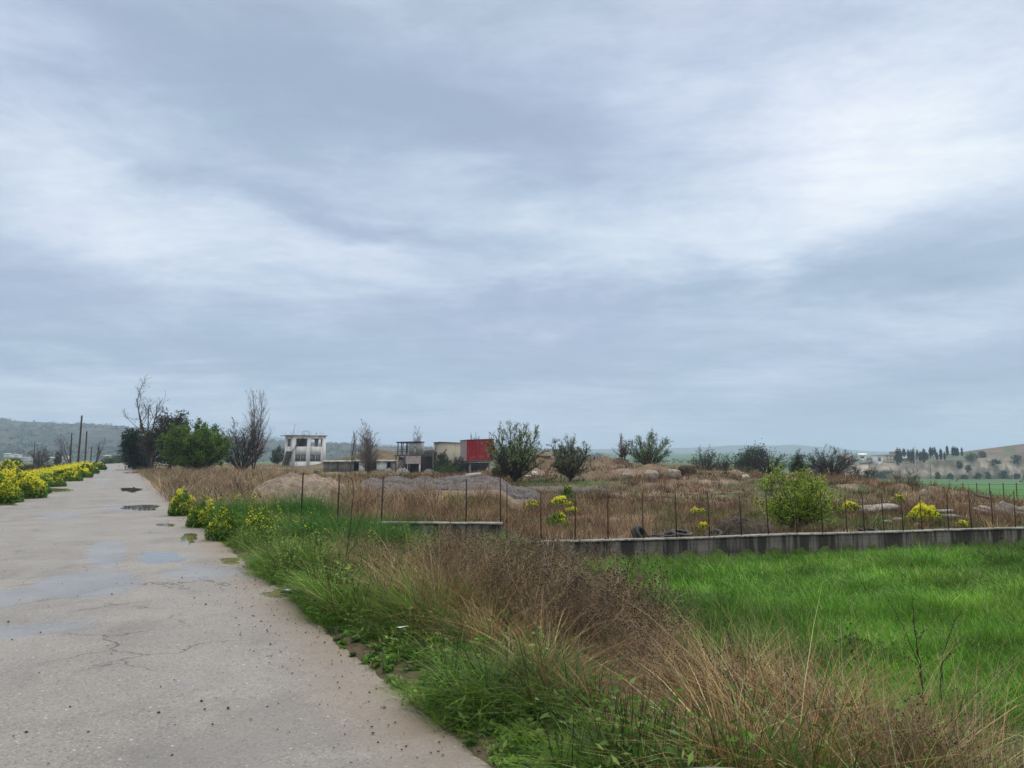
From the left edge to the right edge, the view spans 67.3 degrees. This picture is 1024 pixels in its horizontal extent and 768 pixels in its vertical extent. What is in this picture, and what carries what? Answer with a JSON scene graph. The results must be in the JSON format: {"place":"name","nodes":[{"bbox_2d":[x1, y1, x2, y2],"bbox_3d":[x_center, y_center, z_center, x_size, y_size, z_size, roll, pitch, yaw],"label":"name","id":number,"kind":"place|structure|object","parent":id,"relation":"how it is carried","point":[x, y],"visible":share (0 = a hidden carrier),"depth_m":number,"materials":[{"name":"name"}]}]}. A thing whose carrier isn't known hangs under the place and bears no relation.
{"place":"outdoors","nodes":[
{"label":"outdoors","id":0,"kind":"place"},
{"bbox_2d":[1,557,480,763],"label":"gravel","id":1,"kind":"structure","parent":0,"point":[384,706],"depth_m":6.46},
{"bbox_2d":[0,462,492,767],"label":"road","id":2,"kind":"structure","parent":0,"point":[86,530],"depth_m":6.36,"materials":[{"name":"concrete"}]},
{"bbox_2d":[120,505,160,510],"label":"puddle","id":3,"kind":"object","parent":2,"relation":"on","point":[144,507],"visible":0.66,"depth_m":26.62,"materials":[{"name":"grey liquid"}]},
{"bbox_2d":[137,551,188,563],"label":"puddle","id":4,"kind":"object","parent":2,"relation":"on","point":[150,557],"visible":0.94,"depth_m":13.20,"materials":[{"name":"grey liquid"}]},
{"bbox_2d":[179,533,197,544],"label":"puddle","id":5,"kind":"object","parent":2,"relation":"on","point":[187,538],"visible":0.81,"depth_m":16.33,"materials":[{"name":"liquid"}]},
{"bbox_2d":[219,558,245,564],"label":"puddle","id":6,"kind":"object","parent":2,"relation":"on","point":[230,561],"visible":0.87,"depth_m":12.72,"materials":[{"name":"liquid"}]},
{"bbox_2d":[259,589,285,597],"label":"puddle","id":7,"kind":"object","parent":2,"relation":"on","point":[274,593],"visible":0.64,"depth_m":9.63,"materials":[{"name":"liquid"}]},
{"bbox_2d":[0,419,598,460],"bbox_3d":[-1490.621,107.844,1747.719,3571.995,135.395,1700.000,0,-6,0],"label":"hills","id":8,"kind":"structure","parent":0,"point":[98,434],"depth_m":1364.26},
{"bbox_2d":[0,417,605,460],"bbox_3d":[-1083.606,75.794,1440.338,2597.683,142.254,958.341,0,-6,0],"label":"woods","id":9,"kind":"object","parent":8,"relation":"on","point":[19,451],"visible":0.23,"depth_m":1308.92,"materials":[{"name":"green plant"}]},
{"bbox_2d":[0,450,1023,767],"bbox_3d":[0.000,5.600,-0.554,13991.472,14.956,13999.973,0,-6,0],"label":"ground","id":10,"kind":"structure","parent":0,"point":[590,474],"depth_m":46.77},
{"bbox_2d":[0,468,24,503],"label":"mustard plant","id":11,"kind":"object","parent":10,"relation":"on","point":[10,492],"visible":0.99,"depth_m":29.40,"materials":[{"name":"yellow plant"}]},
{"bbox_2d":[0,459,25,470],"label":"mustard plant","id":12,"kind":"object","parent":10,"relation":"on","point":[7,462],"visible":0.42,"depth_m":108.60,"materials":[{"name":"yellow plant"}]},
{"bbox_2d":[0,464,49,498],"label":"mustard plant","id":13,"kind":"object","parent":10,"relation":"on","point":[35,487],"visible":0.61,"depth_m":32.41,"materials":[{"name":"yellow plant"}]},
{"bbox_2d":[28,446,53,465],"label":"bare tree","id":14,"kind":"object","parent":10,"relation":"on","point":[38,459],"visible":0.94,"depth_m":170.65,"materials":[{"name":"grey plant"}]},
{"bbox_2d":[0,461,88,474],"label":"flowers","id":15,"kind":"object","parent":10,"relation":"on","point":[29,466],"visible":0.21,"depth_m":100.27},
{"bbox_2d":[43,475,66,486],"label":"mustard plant","id":16,"kind":"object","parent":10,"relation":"on","point":[54,481],"visible":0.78,"depth_m":45.61,"materials":[{"name":"green plant"}]},
{"bbox_2d":[53,452,62,464],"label":"dark conifer","id":17,"kind":"object","parent":10,"relation":"on","point":[57,459],"visible":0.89,"depth_m":233.56,"materials":[{"name":"green plant"}]},
{"bbox_2d":[53,436,72,463],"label":"bare tree","id":18,"kind":"object","parent":10,"relation":"on","point":[68,448],"visible":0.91,"depth_m":186.96,"materials":[{"name":"grey plant"}]},
{"bbox_2d":[49,467,83,481],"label":"mustard plant","id":19,"kind":"object","parent":10,"relation":"on","point":[68,474],"visible":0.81,"depth_m":56.31,"materials":[{"name":"yellow plant"}]},
{"bbox_2d":[77,415,82,462],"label":"utility pole","id":20,"kind":"object","parent":10,"relation":"on","point":[81,417],"visible":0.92,"depth_m":121.65,"materials":[{"name":"wood"}]},
{"bbox_2d":[69,465,93,477],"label":"mustard plant","id":21,"kind":"object","parent":10,"relation":"on","point":[86,473],"visible":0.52,"depth_m":66.35,"materials":[{"name":"yellow plant"}]},
{"bbox_2d":[80,462,99,473],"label":"mustard plant","id":22,"kind":"object","parent":10,"relation":"on","point":[93,468],"visible":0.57,"depth_m":83.11,"materials":[{"name":"yellow plant"}]},
{"bbox_2d":[93,462,106,469],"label":"mustard plant","id":23,"kind":"object","parent":10,"relation":"on","point":[101,465],"visible":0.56,"depth_m":110.99,"materials":[{"name":"green plant"}]},
{"bbox_2d":[99,455,119,463],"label":"roadside bush","id":24,"kind":"object","parent":10,"relation":"on","point":[107,460],"visible":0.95,"depth_m":238.17,"materials":[{"name":"green plant"}]},
{"bbox_2d":[116,426,156,469],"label":"evergreen tree","id":25,"kind":"object","parent":10,"relation":"on","point":[132,458],"visible":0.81,"depth_m":114.70,"materials":[{"name":"green plant"}]},
{"bbox_2d":[123,374,167,468],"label":"dead tree","id":26,"kind":"object","parent":10,"relation":"on","point":[158,408],"visible":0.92,"depth_m":111.06,"materials":[{"name":"brown plant"}]},
{"bbox_2d":[136,421,163,468],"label":"evergreen tree","id":27,"kind":"object","parent":10,"relation":"on","point":[145,443],"visible":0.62,"depth_m":107.88,"materials":[{"name":"green plant"}]},
{"bbox_2d":[146,406,192,469],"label":"evergreen tree","id":28,"kind":"object","parent":10,"relation":"on","point":[165,421],"visible":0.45,"depth_m":107.06,"materials":[{"name":"green plant"}]},
{"bbox_2d":[167,486,198,515],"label":"mustard plant","id":29,"kind":"object","parent":10,"relation":"on","point":[173,510],"visible":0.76,"depth_m":22.67,"materials":[{"name":"green plant"}]},
{"bbox_2d":[169,473,200,491],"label":"dry bush","id":30,"kind":"object","parent":10,"relation":"on","point":[181,479],"visible":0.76,"depth_m":36.75,"materials":[{"name":"brown plant"}]},
{"bbox_2d":[154,417,235,469],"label":"green bush","id":31,"kind":"object","parent":10,"relation":"on","point":[203,446],"visible":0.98,"depth_m":86.09,"materials":[{"name":"green plant"}]},
{"bbox_2d":[185,495,216,527],"bbox_3d":[-7.627,3.186,19.010,0.962,0.857,0.797,-3,-6,30],"label":"mustard plant","id":32,"kind":"object","parent":10,"relation":"on","point":[191,522],"visible":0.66,"depth_m":18.82,"materials":[{"name":"green plant"}]},
{"bbox_2d":[2,460,416,578],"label":"mustard flowers","id":33,"kind":"object","parent":10,"relation":"on","point":[47,472],"visible":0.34,"depth_m":54.20,"materials":[{"name":"yellow plant"}]},
{"bbox_2d":[204,501,248,540],"bbox_3d":[-5.963,2.881,16.121,0.797,0.851,0.963,-3,-6,31],"label":"mustard plant","id":34,"kind":"object","parent":10,"relation":"on","point":[212,528],"visible":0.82,"depth_m":15.94,"materials":[{"name":"green plant"}]},
{"bbox_2d":[223,417,268,470],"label":"bare bush","id":35,"kind":"object","parent":10,"relation":"on","point":[245,459],"visible":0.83,"depth_m":93.16,"materials":[{"name":"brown plant"}]},
{"bbox_2d":[230,388,274,469],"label":"bare poplar","id":36,"kind":"object","parent":10,"relation":"on","point":[256,425],"visible":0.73,"depth_m":106.14,"materials":[{"name":"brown plant"}]},
{"bbox_2d":[238,506,274,537],"bbox_3d":[-5.154,2.839,15.547,0.830,0.785,0.679,-3,-6,26],"label":"mustard plant","id":37,"kind":"object","parent":10,"relation":"on","point":[265,516],"visible":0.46,"depth_m":15.49,"materials":[{"name":"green plant"}]},
{"bbox_2d":[269,445,284,463],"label":"shrub","id":38,"kind":"object","parent":10,"relation":"on","point":[276,457],"visible":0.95,"depth_m":203.44,"materials":[{"name":"green plant"}]},
{"bbox_2d":[249,472,344,497],"bbox_3d":[-9.644,4.885,35.160,6.543,1.718,5.562,0,-6,0],"label":"clay mound","id":39,"kind":"object","parent":10,"relation":"on","point":[288,480],"visible":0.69,"depth_m":34.02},
{"bbox_2d":[280,427,327,465],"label":"white building","id":40,"kind":"structure","parent":10,"relation":"on","point":[300,450],"depth_m":166.29,"materials":[{"name":"paint"}]},
{"bbox_2d":[295,454,305,461],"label":"window","id":41,"kind":"structure","parent":40,"relation":"in","point":[298,457],"depth_m":165.24,"materials":[{"name":"grey glass"}]},
{"bbox_2d":[310,455,320,461],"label":"window","id":42,"kind":"structure","parent":40,"relation":"in","point":[313,458],"depth_m":166.94,"materials":[{"name":"grey glass"}]},
{"bbox_2d":[344,430,357,472],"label":"bare poplar","id":43,"kind":"object","parent":10,"relation":"on","point":[353,445],"visible":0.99,"depth_m":131.64,"materials":[{"name":"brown plant"}]},
{"bbox_2d":[344,476,366,566],"bbox_3d":[-2.073,1.943,10.134,0.308,1.460,0.070,0,-6,0],"label":"dry stalk","id":44,"kind":"object","parent":10,"relation":"on","point":[347,553],"visible":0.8,"depth_m":10.14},
{"bbox_2d":[321,460,397,471],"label":"ruined shed","id":45,"kind":"structure","parent":10,"relation":"on","point":[336,466],"depth_m":151.72,"materials":[{"name":"grey concrete"}]},
{"bbox_2d":[355,419,385,472],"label":"bare poplar","id":46,"kind":"object","parent":10,"relation":"on","point":[368,443],"visible":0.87,"depth_m":127.28,"materials":[{"name":"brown plant"}]},
{"bbox_2d":[363,454,378,473],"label":"sucker thicket","id":47,"kind":"object","parent":10,"relation":"on","point":[369,461],"visible":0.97,"depth_m":125.05,"materials":[{"name":"brown plant"}]},
{"bbox_2d":[351,482,428,492],"bbox_3d":[-6.530,5.406,39.239,6.114,0.791,3.491,0,-6,0],"label":"gravel heap","id":48,"kind":"object","parent":10,"relation":"on","point":[390,485],"visible":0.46,"depth_m":38.57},
{"bbox_2d":[300,472,502,539],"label":"boundary wall","id":49,"kind":"structure","parent":10,"relation":"on","point":[496,525],"depth_m":18.74,"materials":[{"name":"concrete"}]},
{"bbox_2d":[394,441,424,472],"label":"frame tower","id":50,"kind":"structure","parent":10,"relation":"on","point":[413,459],"depth_m":139.34,"materials":[{"name":"concrete"}]},
{"bbox_2d":[424,447,435,470],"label":"collapsed lean to","id":51,"kind":"object","parent":10,"relation":"on","point":[428,459],"visible":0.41,"depth_m":148.74,"materials":[{"name":"grey metal"}]},
{"bbox_2d":[432,449,448,471],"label":"shrub","id":52,"kind":"object","parent":10,"relation":"on","point":[442,460],"visible":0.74,"depth_m":136.72,"materials":[{"name":"green plant"}]},
{"bbox_2d":[433,442,459,470],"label":"concrete hall","id":53,"kind":"structure","parent":10,"relation":"on","point":[453,450],"depth_m":149.60,"materials":[{"name":"concrete"}]},
{"bbox_2d":[435,462,459,473],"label":"shrub","id":54,"kind":"object","parent":10,"relation":"on","point":[445,469],"visible":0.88,"depth_m":130.53,"materials":[{"name":"green plant"}]},
{"bbox_2d":[360,475,546,498],"bbox_3d":[-3.084,5.775,41.601,12.412,1.717,5.334,0,-6,0],"label":"gravel heap","id":55,"kind":"object","parent":10,"relation":"on","point":[513,492],"visible":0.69,"depth_m":40.88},
{"bbox_2d":[446,456,466,473],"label":"shrub","id":56,"kind":"object","parent":10,"relation":"on","point":[461,464],"visible":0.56,"depth_m":132.75,"materials":[{"name":"green plant"}]},
{"bbox_2d":[460,439,493,472],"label":"red hopper","id":57,"kind":"object","parent":10,"relation":"on","point":[472,450],"visible":0.73,"depth_m":134.20,"materials":[{"name":"paint"}]},
{"bbox_2d":[491,466,508,476],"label":"shrub","id":58,"kind":"object","parent":10,"relation":"on","point":[496,470],"visible":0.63,"depth_m":63.26,"materials":[{"name":"green plant"}]},
{"bbox_2d":[0,457,1022,482],"bbox_3d":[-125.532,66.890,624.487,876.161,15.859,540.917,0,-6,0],"label":"woods","id":59,"kind":"object","parent":10,"relation":"on","point":[663,461],"visible":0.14,"depth_m":529.73,"materials":[{"name":"green plant"}]},
{"bbox_2d":[483,419,550,481],"bbox_3d":[0.303,5.452,61.674,5.630,5.273,6.021,0,-6,0],"label":"almond tree","id":60,"kind":"object","parent":10,"relation":"on","point":[518,455],"visible":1,"depth_m":61.13,"materials":[{"name":"green plant"}]},
{"bbox_2d":[545,512,569,529],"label":"mustard plant","id":61,"kind":"object","parent":10,"relation":"on","point":[560,517],"visible":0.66,"depth_m":24.07,"materials":[{"name":"green plant"}]},
{"bbox_2d":[548,495,578,508],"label":"mustard plant","id":62,"kind":"object","parent":10,"relation":"on","point":[559,498],"visible":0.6,"depth_m":32.73,"materials":[{"name":"yellow plant"}]},
{"bbox_2d":[562,485,574,498],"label":"mustard plant","id":63,"kind":"object","parent":10,"relation":"on","point":[567,490],"visible":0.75,"depth_m":38.70,"materials":[{"name":"green plant"}]},
{"bbox_2d":[546,432,592,480],"bbox_3d":[4.494,5.873,60.610,3.957,4.144,3.776,0,-6,0],"label":"almond tree","id":64,"kind":"object","parent":10,"relation":"on","point":[568,470],"visible":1,"depth_m":60.30,"materials":[{"name":"green plant"}]},
{"bbox_2d":[525,486,618,492],"bbox_3d":[2.897,6.835,49.632,10.246,0.900,3.484,0,-6,0],"label":"gravel heap","id":65,"kind":"object","parent":10,"relation":"on","point":[557,488],"visible":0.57,"depth_m":48.97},
{"bbox_2d":[138,464,1023,767],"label":"dry grass","id":66,"kind":"structure","parent":10,"relation":"on","point":[160,480],"depth_m":5.38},
{"bbox_2d":[145,449,1023,544],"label":"yard dry grass","id":67,"kind":"structure","parent":10,"relation":"on","point":[477,511],"depth_m":30.91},
{"bbox_2d":[177,485,1023,767],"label":"verge grass","id":68,"kind":"structure","parent":10,"relation":"on","point":[282,554],"depth_m":5.38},
{"bbox_2d":[613,436,629,459],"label":"bare poplar","id":69,"kind":"object","parent":10,"relation":"on","point":[623,452],"visible":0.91,"depth_m":79.38,"materials":[{"name":"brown plant"}]},
{"bbox_2d":[631,525,647,537],"bbox_3d":[3.566,4.217,21.420,0.231,0.560,0.560,-41,-26,26],"label":"tyre","id":70,"kind":"object","parent":10,"relation":"on","point":[635,529],"visible":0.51,"depth_m":21.31,"materials":[{"name":"rubber"}]},
{"bbox_2d":[621,428,673,464],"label":"almond tree","id":71,"kind":"object","parent":10,"relation":"on","point":[646,453],"visible":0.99,"depth_m":77.07,"materials":[{"name":"green plant"}]},
{"bbox_2d":[644,470,659,479],"bbox_3d":[11.142,7.388,61.580,1.277,0.984,1.502,-4,-1,33],"label":"boulder","id":72,"kind":"object","parent":10,"relation":"on","point":[651,474],"visible":0.62,"depth_m":61.04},
{"bbox_2d":[297,513,1023,767],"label":"dead weeds","id":73,"kind":"object","parent":10,"relation":"on","point":[582,581],"visible":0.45,"depth_m":7.82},
{"bbox_2d":[665,469,681,478],"bbox_3d":[12.956,7.311,61.587,1.368,1.002,1.135,4,-6,-11],"label":"boulder","id":74,"kind":"object","parent":10,"relation":"on","point":[669,472],"visible":0.6,"depth_m":61.18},
{"bbox_2d":[669,529,692,536],"bbox_3d":[4.795,4.309,21.821,0.660,0.252,0.660,6,4,1],"label":"tyre","id":75,"kind":"object","parent":10,"relation":"on","point":[680,531],"visible":0.45,"depth_m":21.72,"materials":[{"name":"rubber"}]},
{"bbox_2d":[678,465,695,474],"bbox_3d":[14.263,7.039,62.645,1.513,0.866,1.210,3,-6,-29],"label":"boulder","id":76,"kind":"object","parent":10,"relation":"on","point":[682,467],"visible":0.64,"depth_m":62.19,"materials":[{"name":"stone"}]},
{"bbox_2d":[688,445,718,470],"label":"bare bush","id":77,"kind":"object","parent":10,"relation":"on","point":[703,462],"visible":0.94,"depth_m":91.24,"materials":[{"name":"green plant"}]},
{"bbox_2d":[704,529,722,535],"bbox_3d":[5.726,4.327,21.823,0.540,0.210,0.540,-19,16,-13],"label":"tyre","id":78,"kind":"object","parent":10,"relation":"on","point":[719,532],"visible":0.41,"depth_m":21.88,"materials":[{"name":"rubber"}]},
{"bbox_2d":[709,453,732,470],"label":"bare bush","id":79,"kind":"object","parent":10,"relation":"on","point":[726,464],"visible":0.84,"depth_m":90.35,"materials":[{"name":"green plant"}]},
{"bbox_2d":[713,513,759,534],"bbox_3d":[6.489,4.276,22.384,1.803,1.002,1.281,0,-6,0],"label":"soil pile","id":80,"kind":"object","parent":10,"relation":"on","point":[731,524],"visible":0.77,"depth_m":22.09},
{"bbox_2d":[454,529,1023,767],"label":"wheat grass","id":81,"kind":"structure","parent":10,"relation":"on","point":[974,592],"depth_m":12.90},
{"bbox_2d":[730,464,753,473],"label":"thin bush","id":82,"kind":"object","parent":10,"relation":"on","point":[745,468],"visible":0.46,"depth_m":81.22,"materials":[{"name":"brown plant"}]},
{"bbox_2d":[731,438,771,470],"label":"olive tree","id":83,"kind":"object","parent":10,"relation":"on","point":[747,453],"visible":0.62,"depth_m":123.74,"materials":[{"name":"green plant"}]},
{"bbox_2d":[751,521,780,533],"bbox_3d":[7.261,4.395,22.692,1.721,0.731,1.194,0,-6,0],"label":"soil pile","id":84,"kind":"object","parent":10,"relation":"on","point":[761,526],"visible":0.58,"depth_m":22.39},
{"bbox_2d":[744,450,792,473],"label":"bare bush","id":85,"kind":"object","parent":10,"relation":"on","point":[767,464],"visible":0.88,"depth_m":81.17,"materials":[{"name":"brown plant"}]},
{"bbox_2d":[530,490,1023,560],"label":"boundary wall","id":86,"kind":"structure","parent":10,"relation":"on","point":[785,542],"depth_m":21.89,"materials":[{"name":"concrete"}]},
{"bbox_2d":[749,457,844,529],"bbox_3d":[9.026,3.586,24.412,2.834,2.518,2.588,0,-6,0],"label":"green shrub","id":87,"kind":"object","parent":10,"relation":"on","point":[807,508],"visible":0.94,"depth_m":23.95,"materials":[{"name":"green plant"}]},
{"bbox_2d":[786,447,808,472],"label":"conifer","id":88,"kind":"object","parent":10,"relation":"on","point":[796,463],"visible":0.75,"depth_m":85.27,"materials":[{"name":"green plant"}]},
{"bbox_2d":[799,446,862,476],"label":"bare bush","id":89,"kind":"object","parent":10,"relation":"on","point":[825,465],"visible":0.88,"depth_m":79.02,"materials":[{"name":"brown plant"}]},
{"bbox_2d":[838,501,859,514],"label":"mustard plant","id":90,"kind":"object","parent":10,"relation":"on","point":[848,505],"visible":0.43,"depth_m":29.84,"materials":[{"name":"yellow plant"}]},
{"bbox_2d":[847,503,877,529],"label":"dry bush","id":91,"kind":"object","parent":10,"relation":"on","point":[861,518],"visible":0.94,"depth_m":23.42,"materials":[{"name":"brown plant"}]},
{"bbox_2d":[848,462,879,479],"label":"bare bush","id":92,"kind":"object","parent":10,"relation":"on","point":[867,471],"visible":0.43,"depth_m":81.27,"materials":[{"name":"brown plant"}]},
{"bbox_2d":[859,503,899,512],"bbox_3d":[14.290,4.863,30.172,1.976,0.125,0.723,-2,4,-15],"label":"concrete slab","id":93,"kind":"object","parent":10,"relation":"on","point":[893,506],"depth_m":30.07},
{"bbox_2d":[885,466,920,483],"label":"twiggy bush","id":94,"kind":"object","parent":10,"relation":"on","point":[915,476],"visible":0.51,"depth_m":65.44,"materials":[{"name":"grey plant"}]},
{"bbox_2d":[888,595,927,698],"bbox_3d":[4.128,2.920,7.988,0.406,1.422,0.068,0,-6,0],"label":"dry stalk","id":95,"kind":"object","parent":10,"relation":"on","point":[917,657],"visible":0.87,"depth_m":8.00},
{"bbox_2d":[903,500,942,524],"bbox_3d":[14.153,4.448,26.529,1.290,0.872,1.587,-2,-6,15],"label":"mustard plant","id":96,"kind":"object","parent":10,"relation":"on","point":[929,510],"visible":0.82,"depth_m":26.15,"materials":[{"name":"yellow plant"}]},
{"bbox_2d":[940,610,961,709],"bbox_3d":[4.556,2.997,7.976,0.291,1.266,0.059,0,-6,0],"label":"dry stalk","id":97,"kind":"object","parent":10,"relation":"on","point":[946,657],"visible":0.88,"depth_m":7.99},
{"bbox_2d":[910,483,1023,497],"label":"wire fence","id":98,"kind":"object","parent":10,"relation":"on","point":[989,484],"visible":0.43,"depth_m":62.34,"materials":[{"name":"metal"}]},
{"bbox_2d":[994,501,1017,517],"bbox_3d":[18.743,4.874,29.182,0.926,0.741,0.762,19,-14,-26],"label":"boulder","id":99,"kind":"object","parent":10,"relation":"on","point":[1003,505],"visible":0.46,"depth_m":28.95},
{"bbox_2d":[0,0,1023,452],"label":"sky","id":100,"kind":"structure","parent":0,"point":[713,223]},
{"bbox_2d":[237,436,951,456],"bbox_3d":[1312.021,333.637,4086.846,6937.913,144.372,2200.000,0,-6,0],"label":"mountains","id":101,"kind":"structure","parent":0,"point":[789,449],"depth_m":4079.65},
{"bbox_2d":[589,453,870,464],"bbox_3d":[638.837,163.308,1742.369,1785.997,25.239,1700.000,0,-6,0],"label":"hills","id":102,"kind":"structure","parent":0,"point":[682,457],"depth_m":1493.58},
{"bbox_2d":[811,444,1023,478],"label":"hills","id":103,"kind":"structure","parent":0,"point":[943,467],"depth_m":506.17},
{"bbox_2d":[858,453,866,462],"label":"white shed","id":104,"kind":"structure","parent":103,"relation":"on","point":[863,455],"depth_m":517.84,"materials":[{"name":"paint"}]},
{"bbox_2d":[870,455,882,464],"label":"apartment block","id":105,"kind":"structure","parent":103,"relation":"on","point":[877,459],"depth_m":513.66,"materials":[{"name":"paint"}]},
{"bbox_2d":[883,455,898,462],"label":"apartment block","id":106,"kind":"structure","parent":103,"relation":"on","point":[888,458],"depth_m":521.62,"materials":[{"name":"beige concrete"}]},
{"bbox_2d":[894,447,900,464],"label":"cypress","id":107,"kind":"object","parent":103,"relation":"on","point":[897,457],"visible":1,"depth_m":509.18,"materials":[{"name":"green plant"}]},
{"bbox_2d":[964,451,978,460],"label":"hillside bush","id":108,"kind":"object","parent":103,"relation":"on","point":[968,457],"visible":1,"depth_m":512.10,"materials":[{"name":"green plant"}]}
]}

